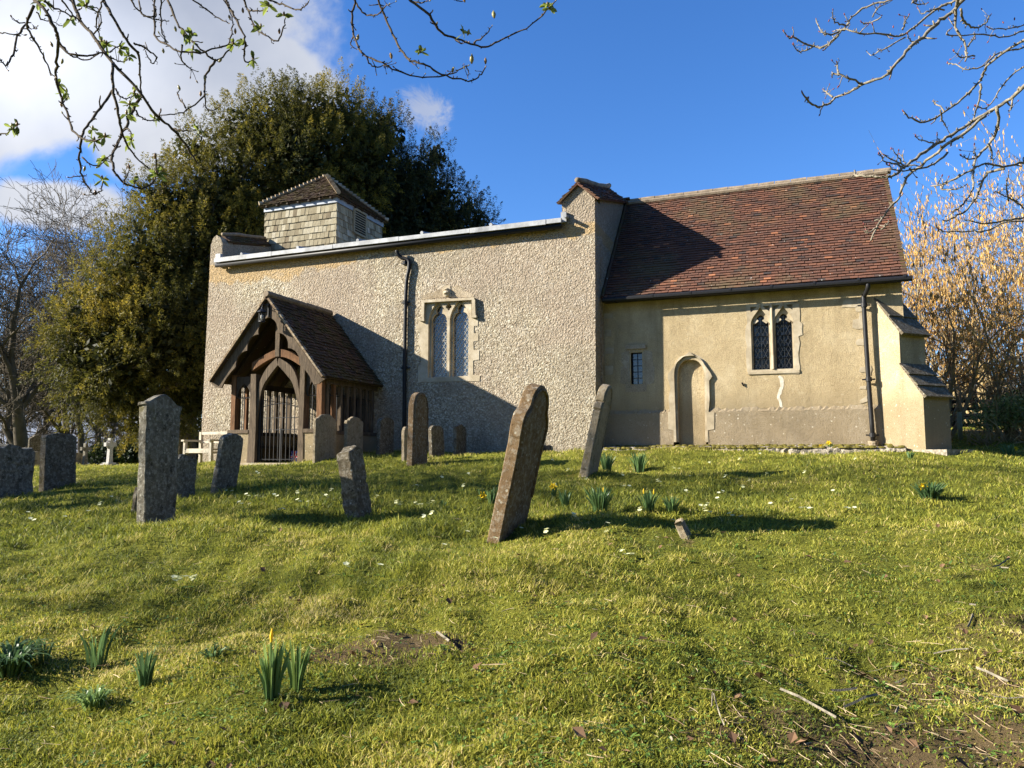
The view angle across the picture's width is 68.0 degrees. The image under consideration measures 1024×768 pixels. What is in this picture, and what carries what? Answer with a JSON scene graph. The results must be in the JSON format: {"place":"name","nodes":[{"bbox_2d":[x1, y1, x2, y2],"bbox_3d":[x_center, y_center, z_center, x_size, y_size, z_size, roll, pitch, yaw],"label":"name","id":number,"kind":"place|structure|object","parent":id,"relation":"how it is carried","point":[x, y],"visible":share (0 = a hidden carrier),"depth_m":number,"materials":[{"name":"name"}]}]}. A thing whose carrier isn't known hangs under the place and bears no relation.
{"place":"outdoors","nodes":[
{"label":"outdoors","id":0,"kind":"place"},
{"bbox_2d":[291,451,296,461],"bbox_3d":[-5.271,1.778,18.540,0.230,0.280,0.142,-2,-6,21],"label":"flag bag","id":1,"kind":"object","parent":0,"point":[295,454],"visible":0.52,"depth_m":18.50,"materials":[{"name":"blue fabric"}]},
{"bbox_2d":[0,427,1023,767],"bbox_3d":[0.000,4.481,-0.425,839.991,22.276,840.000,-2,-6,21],"label":"ground","id":2,"kind":"structure","parent":0,"point":[426,637],"depth_m":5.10,"materials":[{"name":"green plant"}]},
{"bbox_2d":[0,444,35,498],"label":"headstone","id":3,"kind":"object","parent":2,"relation":"on","point":[16,469],"visible":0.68,"depth_m":12.61,"materials":[{"name":"grey stone"}]},
{"bbox_2d":[28,435,41,451],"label":"headstone","id":4,"kind":"object","parent":2,"relation":"on","point":[34,442],"visible":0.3,"depth_m":26.29,"materials":[{"name":"stone"}]},
{"bbox_2d":[0,635,70,680],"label":"daffodil clump","id":5,"kind":"object","parent":2,"relation":"on","point":[16,659],"visible":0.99,"depth_m":4.31,"materials":[{"name":"green plant"}]},
{"bbox_2d":[34,451,39,466],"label":"headstone","id":6,"kind":"object","parent":2,"relation":"on","point":[37,458],"visible":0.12,"depth_m":24.79,"materials":[{"name":"stone"}]},
{"bbox_2d":[0,225,79,443],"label":"bare tree","id":7,"kind":"object","parent":2,"relation":"on","point":[27,296],"visible":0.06,"depth_m":47.91,"materials":[{"name":"plant"}]},
{"bbox_2d":[0,216,84,432],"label":"bare tree","id":8,"kind":"object","parent":2,"relation":"on","point":[36,396],"visible":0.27,"depth_m":39.23,"materials":[{"name":"plant"}]},
{"bbox_2d":[32,637,54,663],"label":"daffodil clump","id":9,"kind":"object","parent":2,"relation":"on","point":[40,656],"visible":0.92,"depth_m":4.43,"materials":[{"name":"green plant"}]},
{"bbox_2d":[0,226,102,449],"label":"bare tree","id":10,"kind":"object","parent":2,"relation":"on","point":[43,428],"visible":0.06,"depth_m":48.10,"materials":[{"name":"plant"}]},
{"bbox_2d":[0,187,107,447],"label":"bare tree","id":11,"kind":"object","parent":2,"relation":"on","point":[18,436],"visible":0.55,"depth_m":36.99,"materials":[{"name":"plant"}]},
{"bbox_2d":[0,199,107,451],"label":"bare tree","id":12,"kind":"object","parent":2,"relation":"on","point":[35,295],"visible":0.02,"depth_m":53.42,"materials":[{"name":"plant"}]},
{"bbox_2d":[39,433,76,491],"bbox_3d":[-8.046,1.486,13.455,0.154,1.222,0.624,-4,-7,21],"label":"headstone","id":13,"kind":"object","parent":2,"relation":"on","point":[57,467],"visible":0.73,"depth_m":13.37,"materials":[{"name":"stone"}]},
{"bbox_2d":[3,257,117,452],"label":"bare tree","id":14,"kind":"object","parent":2,"relation":"on","point":[54,323],"visible":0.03,"depth_m":44.41,"materials":[{"name":"plant"}]},
{"bbox_2d":[0,229,124,452],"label":"bare tree","id":15,"kind":"object","parent":2,"relation":"on","point":[81,441],"visible":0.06,"depth_m":41.58,"materials":[{"name":"plant"}]},
{"bbox_2d":[0,168,130,446],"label":"bare tree","id":16,"kind":"object","parent":2,"relation":"on","point":[52,421],"visible":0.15,"depth_m":41.37,"materials":[{"name":"plant"}]},
{"bbox_2d":[0,167,138,445],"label":"bare tree","id":17,"kind":"object","parent":2,"relation":"on","point":[86,420],"visible":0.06,"depth_m":46.94,"materials":[{"name":"plant"}]},
{"bbox_2d":[0,255,138,441],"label":"bare tree","id":18,"kind":"object","parent":2,"relation":"on","point":[54,400],"visible":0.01,"depth_m":52.65,"materials":[{"name":"plant"}]},
{"bbox_2d":[76,453,82,463],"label":"headstone","id":19,"kind":"object","parent":2,"relation":"on","point":[79,456],"visible":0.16,"depth_m":26.96,"materials":[{"name":"stone"}]},
{"bbox_2d":[80,443,91,464],"bbox_3d":[-15.106,2.727,26.863,0.331,1.256,0.402,-2,-6,21],"label":"stone cross","id":20,"kind":"object","parent":2,"relation":"on","point":[85,448],"visible":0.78,"depth_m":26.84,"materials":[{"name":"grey stone"}]},
{"bbox_2d":[59,684,122,712],"bbox_3d":[-2.130,1.598,3.820,0.326,0.122,0.290,-2,-6,21],"label":"daffodil clump","id":21,"kind":"object","parent":2,"relation":"on","point":[96,697],"visible":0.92,"depth_m":3.82,"materials":[{"name":"green plant"}]},
{"bbox_2d":[0,159,197,443],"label":"bare tree","id":22,"kind":"object","parent":2,"relation":"on","point":[52,218],"visible":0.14,"depth_m":47.96,"materials":[{"name":"plant"}]},
{"bbox_2d":[77,620,125,668],"bbox_3d":[-2.399,1.520,4.404,0.240,0.251,0.196,1,-6,-12],"label":"daffodil clump","id":23,"kind":"object","parent":2,"relation":"on","point":[93,653],"visible":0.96,"depth_m":4.40,"materials":[{"name":"green plant"}]},
{"bbox_2d":[101,438,117,464],"bbox_3d":[-13.977,2.568,26.375,0.374,1.370,0.455,-2,-6,21],"label":"stone cross","id":24,"kind":"object","parent":2,"relation":"on","point":[110,444],"visible":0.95,"depth_m":26.34,"materials":[{"name":"white stone"}]},
{"bbox_2d":[131,487,137,511],"bbox_3d":[-4.807,1.584,9.731,0.075,0.566,0.146,9,-2,22],"label":"footstone","id":25,"kind":"object","parent":2,"relation":"on","point":[134,505],"visible":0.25,"depth_m":9.67,"materials":[{"name":"stone"}]},
{"bbox_2d":[81,428,201,464],"bbox_3d":[-15.855,2.864,33.644,5.820,2.088,2.694,2,-6,-24],"label":"hedge","id":26,"kind":"object","parent":2,"relation":"on","point":[98,456],"visible":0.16,"depth_m":32.41,"materials":[{"name":"green plant"}]},
{"bbox_2d":[130,647,158,688],"bbox_3d":[-1.936,1.492,4.005,0.124,0.207,0.187,2,-6,-17],"label":"daffodil clump","id":27,"kind":"object","parent":2,"relation":"on","point":[145,674],"visible":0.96,"depth_m":3.99,"materials":[{"name":"green plant"}]},
{"bbox_2d":[136,394,181,523],"bbox_3d":[-4.160,1.010,8.925,0.131,1.794,0.559,-6,-10,21],"label":"headstone","id":28,"kind":"object","parent":2,"relation":"on","point":[159,421],"visible":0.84,"depth_m":8.86,"materials":[{"name":"grey stone"}]},
{"bbox_2d":[171,574,196,588],"bbox_3d":[-2.588,1.560,5.982,0.188,0.120,0.182,-1,-5,8],"label":"primrose","id":29,"kind":"object","parent":2,"relation":"on","point":[180,577],"visible":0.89,"depth_m":5.99,"materials":[{"name":"white plant"}]},
{"bbox_2d":[177,454,197,498],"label":"headstone","id":30,"kind":"object","parent":2,"relation":"on","point":[186,470],"visible":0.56,"depth_m":10.96,"materials":[{"name":"grey stone"}]},
{"bbox_2d":[181,431,226,462],"bbox_3d":[-8.580,1.787,21.222,1.190,0.920,0.660,-3,-6,29],"label":"bench","id":31,"kind":"object","parent":2,"relation":"on","point":[200,451],"visible":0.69,"depth_m":21.25,"materials":[{"name":"white wood"}]},
{"bbox_2d":[194,644,228,658],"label":"daffodil clump","id":32,"kind":"object","parent":2,"relation":"on","point":[209,654],"visible":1,"depth_m":4.19,"materials":[{"name":"green plant"}]},
{"bbox_2d":[16,56,414,458],"bbox_3d":[-11.827,-5.708,32.681,15.479,18.867,8.262,5,-7,-42],"label":"yew tree","id":33,"kind":"object","parent":2,"relation":"on","point":[152,308],"visible":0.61,"depth_m":29.85,"materials":[{"name":"broad leaf"},{"name":"grey bark"}]},
{"bbox_2d":[210,433,242,493],"bbox_3d":[-4.352,1.307,11.592,0.102,1.119,0.462,8,-2,22],"label":"headstone","id":34,"kind":"object","parent":2,"relation":"on","point":[228,461],"visible":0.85,"depth_m":11.51,"materials":[{"name":"grey stone"}]},
{"bbox_2d":[255,628,291,700],"bbox_3d":[-1.141,1.331,3.610,0.150,0.330,0.122,5,-7,-43],"label":"daffodil clump","id":35,"kind":"object","parent":2,"relation":"on","point":[272,676],"visible":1,"depth_m":3.60,"materials":[{"name":"green plant"}]},
{"bbox_2d":[0,0,556,194],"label":"horse chestnut tree","id":36,"kind":"object","parent":2,"relation":"on","point":[102,44],"visible":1,"depth_m":5.40,"materials":[{"name":"brown plant"}]},
{"bbox_2d":[283,640,312,693],"bbox_3d":[-1.056,1.385,3.743,0.143,0.258,0.096,-2,-6,21],"label":"daffodil clump","id":37,"kind":"object","parent":2,"relation":"on","point":[296,669],"visible":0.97,"depth_m":3.72,"materials":[{"name":"green plant"}]},
{"bbox_2d":[313,414,336,462],"bbox_3d":[-4.228,1.321,17.159,0.070,1.279,0.818,-2,-6,21],"label":"headstone","id":38,"kind":"object","parent":2,"relation":"on","point":[324,439],"visible":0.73,"depth_m":17.09,"materials":[{"name":"stone"}]},
{"bbox_2d":[335,561,351,575],"bbox_3d":[-1.314,1.475,6.037,0.146,0.111,0.125,-5,-7,41],"label":"primrose","id":39,"kind":"object","parent":2,"relation":"on","point":[346,563],"visible":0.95,"depth_m":6.07,"materials":[{"name":"white plant"}]},
{"bbox_2d":[344,417,362,452],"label":"headstone","id":40,"kind":"object","parent":2,"relation":"on","point":[353,430],"visible":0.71,"depth_m":17.70,"materials":[{"name":"stone"}]},
{"bbox_2d":[337,445,371,519],"bbox_3d":[-1.937,1.329,9.379,0.209,1.131,0.355,-12,-6,20],"label":"headstone","id":41,"kind":"object","parent":2,"relation":"on","point":[354,485],"visible":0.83,"depth_m":9.27,"materials":[{"name":"stone"}]},
{"bbox_2d":[376,417,393,456],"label":"headstone","id":42,"kind":"object","parent":2,"relation":"on","point":[385,436],"visible":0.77,"depth_m":18.39,"materials":[{"name":"stone"}]},
{"bbox_2d":[402,427,407,460],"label":"headstone","id":43,"kind":"object","parent":2,"relation":"on","point":[404,441],"visible":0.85,"depth_m":16.09,"materials":[{"name":"stone"}]},
{"bbox_2d":[407,392,428,465],"bbox_3d":[-1.844,1.000,14.926,0.142,1.672,0.627,-1,-5,21],"label":"headstone","id":44,"kind":"object","parent":2,"relation":"on","point":[417,438],"visible":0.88,"depth_m":14.80,"materials":[{"name":"grey stone"}]},
{"bbox_2d":[342,86,505,237],"bbox_3d":[-4.917,-5.434,37.784,10.059,18.681,5.930,3,-6,-25],"label":"yew tree","id":45,"kind":"object","parent":2,"relation":"on","point":[430,210],"visible":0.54,"depth_m":37.40,"materials":[{"name":"green plant"}]},
{"bbox_2d":[428,425,444,456],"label":"headstone","id":46,"kind":"object","parent":2,"relation":"on","point":[436,439],"visible":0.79,"depth_m":17.44,"materials":[{"name":"stone"}]},
{"bbox_2d":[453,424,466,455],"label":"headstone","id":47,"kind":"object","parent":2,"relation":"on","point":[459,438],"visible":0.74,"depth_m":18.43,"materials":[{"name":"stone"}]},
{"bbox_2d":[478,489,486,500],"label":"daffodil clump","id":48,"kind":"object","parent":2,"relation":"on","point":[482,494],"visible":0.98,"depth_m":10.45,"materials":[{"name":"yellow plant"}]},
{"bbox_2d":[483,488,497,503],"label":"daffodil clump","id":49,"kind":"object","parent":2,"relation":"on","point":[493,495],"visible":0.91,"depth_m":10.29,"materials":[{"name":"green plant"}]},
{"bbox_2d":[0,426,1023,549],"bbox_3d":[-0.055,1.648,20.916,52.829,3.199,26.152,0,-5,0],"label":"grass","id":50,"kind":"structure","parent":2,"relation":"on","point":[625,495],"depth_m":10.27,"materials":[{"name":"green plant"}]},
{"bbox_2d":[0,508,1023,767],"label":"turf weeds","id":51,"kind":"object","parent":2,"relation":"on","point":[82,762],"visible":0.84,"depth_m":3.73,"materials":[{"name":"green plant"}]},
{"bbox_2d":[0,509,1023,767],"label":"weeds","id":52,"kind":"object","parent":2,"relation":"on","point":[540,753],"visible":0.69,"depth_m":3.79,"materials":[{"name":"green plant"}]},
{"bbox_2d":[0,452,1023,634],"bbox_3d":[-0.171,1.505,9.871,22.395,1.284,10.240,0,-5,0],"label":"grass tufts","id":53,"kind":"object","parent":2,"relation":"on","point":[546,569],"visible":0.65,"depth_m":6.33,"materials":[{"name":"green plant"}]},
{"bbox_2d":[3,508,1023,767],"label":"litter","id":54,"kind":"object","parent":2,"relation":"on","point":[651,698],"visible":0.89,"depth_m":3.77,"materials":[{"name":"plant"}]},
{"bbox_2d":[487,383,548,542],"bbox_3d":[0.098,0.903,7.973,0.162,1.830,0.784,11,-3,22],"label":"headstone","id":55,"kind":"object","parent":2,"relation":"on","point":[528,431],"visible":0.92,"depth_m":7.78,"materials":[{"name":"grey stone"}]},
{"bbox_2d":[548,483,557,498],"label":"daffodil clump","id":56,"kind":"object","parent":2,"relation":"on","point":[552,486],"visible":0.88,"depth_m":10.34,"materials":[{"name":"yellow plant"}]},
{"bbox_2d":[87,469,1022,767],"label":"dead leaves","id":57,"kind":"object","parent":2,"relation":"on","point":[579,731],"visible":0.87,"depth_m":3.58,"materials":[{"name":"brown plant"}]},
{"bbox_2d":[558,490,571,507],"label":"daffodil clump","id":58,"kind":"object","parent":2,"relation":"on","point":[565,500],"visible":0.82,"depth_m":9.59,"materials":[{"name":"green plant"}]},
{"bbox_2d":[201,167,972,465],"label":"church","id":59,"kind":"structure","parent":2,"relation":"on","point":[779,316],"depth_m":18.66,"materials":[{"name":"beige stone"}]},
{"bbox_2d":[257,304,269,322],"bbox_3d":[-5.915,-1.707,18.180,0.231,0.490,0.399,-4,-7,36],"label":"lantern","id":60,"kind":"object","parent":59,"relation":"attached to","point":[261,310],"visible":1,"depth_m":18.09,"materials":[{"name":"black metal"}]},
{"bbox_2d":[337,395,355,429],"bbox_3d":[-4.139,0.738,19.172,0.038,0.850,1.000,-2,-6,21],"label":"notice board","id":61,"kind":"object","parent":59,"relation":"attached to","point":[342,414],"visible":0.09,"depth_m":18.93,"materials":[{"name":"brown wood"}]},
{"bbox_2d":[417,285,479,382],"bbox_3d":[-1.634,-1.303,19.629,1.814,2.542,0.394,-2,-6,21],"label":"window","id":62,"kind":"structure","parent":59,"relation":"in","point":[447,337],"depth_m":19.67,"materials":[{"name":"stone"}]},
{"bbox_2d":[620,344,654,391],"bbox_3d":[3.067,-0.373,18.543,0.846,1.149,0.220,-2,-6,21],"label":"window","id":63,"kind":"structure","parent":59,"relation":"in","point":[636,363],"depth_m":18.55,"materials":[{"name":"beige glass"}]},
{"bbox_2d":[668,352,713,441],"bbox_3d":[4.245,0.308,18.007,1.082,2.140,0.192,-2,-6,21],"label":"doorway","id":64,"kind":"structure","parent":59,"relation":"in","point":[673,416],"depth_m":18.01,"materials":[{"name":"stone"}]},
{"bbox_2d":[745,302,801,374],"bbox_3d":[6.030,-1.034,17.491,1.253,1.679,0.248,-2,-6,21],"label":"window","id":65,"kind":"structure","parent":59,"relation":"in","point":[773,331],"depth_m":17.51,"materials":[{"name":"stone"}]},
{"bbox_2d":[579,384,612,476],"bbox_3d":[1.405,0.861,12.582,0.154,1.743,0.649,11,-1,22],"label":"headstone","id":66,"kind":"object","parent":2,"relation":"on","point":[597,431],"visible":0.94,"depth_m":12.37,"materials":[{"name":"stone"}]},
{"bbox_2d":[584,485,618,511],"bbox_3d":[1.003,1.323,8.699,0.404,0.325,0.418,2,-6,-17],"label":"daffodil clump","id":67,"kind":"object","parent":2,"relation":"on","point":[599,499],"visible":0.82,"depth_m":8.63,"materials":[{"name":"green plant"}]},
{"bbox_2d":[600,452,616,470],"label":"daffodil clump","id":68,"kind":"object","parent":2,"relation":"on","point":[607,463],"visible":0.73,"depth_m":13.25,"materials":[{"name":"green plant"}]},
{"bbox_2d":[620,549,635,561],"bbox_3d":[1.005,1.479,6.543,0.170,0.102,0.120,-1,-5,10],"label":"primrose","id":69,"kind":"object","parent":2,"relation":"on","point":[627,554],"visible":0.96,"depth_m":6.53,"materials":[{"name":"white plant"}]},
{"bbox_2d":[626,451,649,472],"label":"daffodil clump","id":70,"kind":"object","parent":2,"relation":"on","point":[638,463],"visible":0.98,"depth_m":14.03,"materials":[{"name":"green plant"}]},
{"bbox_2d":[638,488,660,513],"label":"daffodil clump","id":71,"kind":"object","parent":2,"relation":"on","point":[649,503],"visible":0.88,"depth_m":8.69,"materials":[{"name":"green plant"}]},
{"bbox_2d":[661,496,681,513],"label":"daffodil clump","id":72,"kind":"object","parent":2,"relation":"on","point":[670,504],"visible":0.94,"depth_m":8.65,"materials":[{"name":"green plant"}]},
{"bbox_2d":[674,518,690,539],"bbox_3d":[1.733,1.534,7.494,0.088,0.429,0.262,-27,-14,17],"label":"footstone","id":73,"kind":"object","parent":2,"relation":"on","point":[682,528],"visible":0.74,"depth_m":7.43,"materials":[{"name":"stone"}]},
{"bbox_2d":[436,557,1023,760],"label":"litter sticks","id":74,"kind":"object","parent":2,"relation":"on","point":[844,689],"visible":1,"depth_m":3.71,"materials":[{"name":"brown wood"}]},
{"bbox_2d":[818,441,833,446],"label":"daffodil clump","id":75,"kind":"object","parent":2,"relation":"on","point":[828,443],"visible":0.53,"depth_m":16.43,"materials":[{"name":"yellow plant"}]},
{"bbox_2d":[782,0,1023,241],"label":"bare tree","id":76,"kind":"object","parent":2,"relation":"on","point":[976,120],"visible":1,"depth_m":5.81,"materials":[{"name":"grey plant"}]},
{"bbox_2d":[906,451,915,458],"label":"daffodil clump","id":77,"kind":"object","parent":2,"relation":"on","point":[911,455],"visible":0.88,"depth_m":14.56,"materials":[{"name":"green plant"}]},
{"bbox_2d":[910,480,949,500],"bbox_3d":[5.427,1.402,9.910,0.538,0.286,0.574,-2,-6,21],"label":"daffodil clump","id":78,"kind":"object","parent":2,"relation":"on","point":[931,491],"visible":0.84,"depth_m":9.82,"materials":[{"name":"green plant"}]},
{"bbox_2d":[873,140,1023,426],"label":"hazel tree","id":79,"kind":"object","parent":2,"relation":"on","point":[959,262],"visible":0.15,"depth_m":27.25,"materials":[{"name":"brown plant"}]},
{"bbox_2d":[892,108,1023,438],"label":"hazel tree","id":80,"kind":"object","parent":2,"relation":"on","point":[995,375],"visible":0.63,"depth_m":22.03,"materials":[{"name":"brown plant"}]},
{"bbox_2d":[893,180,1023,438],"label":"hazel tree","id":81,"kind":"object","parent":2,"relation":"on","point":[952,372],"visible":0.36,"depth_m":21.55,"materials":[{"name":"brown plant"}]},
{"bbox_2d":[896,148,1023,367],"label":"bare tree","id":82,"kind":"object","parent":2,"relation":"on","point":[960,241],"visible":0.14,"depth_m":39.59,"materials":[{"name":"brown plant"}]},
{"bbox_2d":[957,412,962,439],"bbox_3d":[12.674,1.234,21.478,0.128,0.880,0.127,-2,-6,21],"label":"fence post","id":83,"kind":"object","parent":2,"relation":"on","point":[959,426],"visible":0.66,"depth_m":21.44,"materials":[{"name":"grey wood"}]},
{"bbox_2d":[904,115,1023,393],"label":"hazel tree","id":84,"kind":"object","parent":2,"relation":"on","point":[1010,201],"visible":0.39,"depth_m":24.97,"materials":[{"name":"brown plant"}]},
{"bbox_2d":[926,341,1023,420],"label":"thicket","id":85,"kind":"object","parent":2,"relation":"on","point":[1013,385],"visible":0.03,"depth_m":29.88,"materials":[{"name":"brown plant"}]},
{"bbox_2d":[950,398,1019,431],"bbox_3d":[15.918,1.042,24.260,4.135,1.199,0.145,-1,-5,7],"label":"fence","id":86,"kind":"object","parent":2,"relation":"on","point":[954,401],"visible":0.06,"depth_m":24.40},
{"bbox_2d":[951,387,1022,422],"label":"bank hedge","id":87,"kind":"object","parent":2,"relation":"on","point":[987,397],"visible":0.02,"depth_m":29.55,"materials":[{"name":"brown plant"}]},
{"bbox_2d":[962,390,1023,445],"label":"shrub","id":88,"kind":"object","parent":2,"relation":"on","point":[1008,425],"visible":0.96,"depth_m":20.34,"materials":[{"name":"green plant"}]},
{"bbox_2d":[967,165,1023,311],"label":"bare tree","id":89,"kind":"object","parent":2,"relation":"on","point":[1009,228],"visible":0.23,"depth_m":38.46,"materials":[{"name":"brown plant"}]},
{"bbox_2d":[999,443,1018,455],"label":"daffodil clump","id":90,"kind":"object","parent":2,"relation":"on","point":[1010,449],"visible":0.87,"depth_m":18.14,"materials":[{"name":"green plant"}]},
{"bbox_2d":[0,0,1023,452],"label":"sky","id":91,"kind":"structure","parent":0,"point":[642,98],"materials":[{"name":"blue"}]}
]}

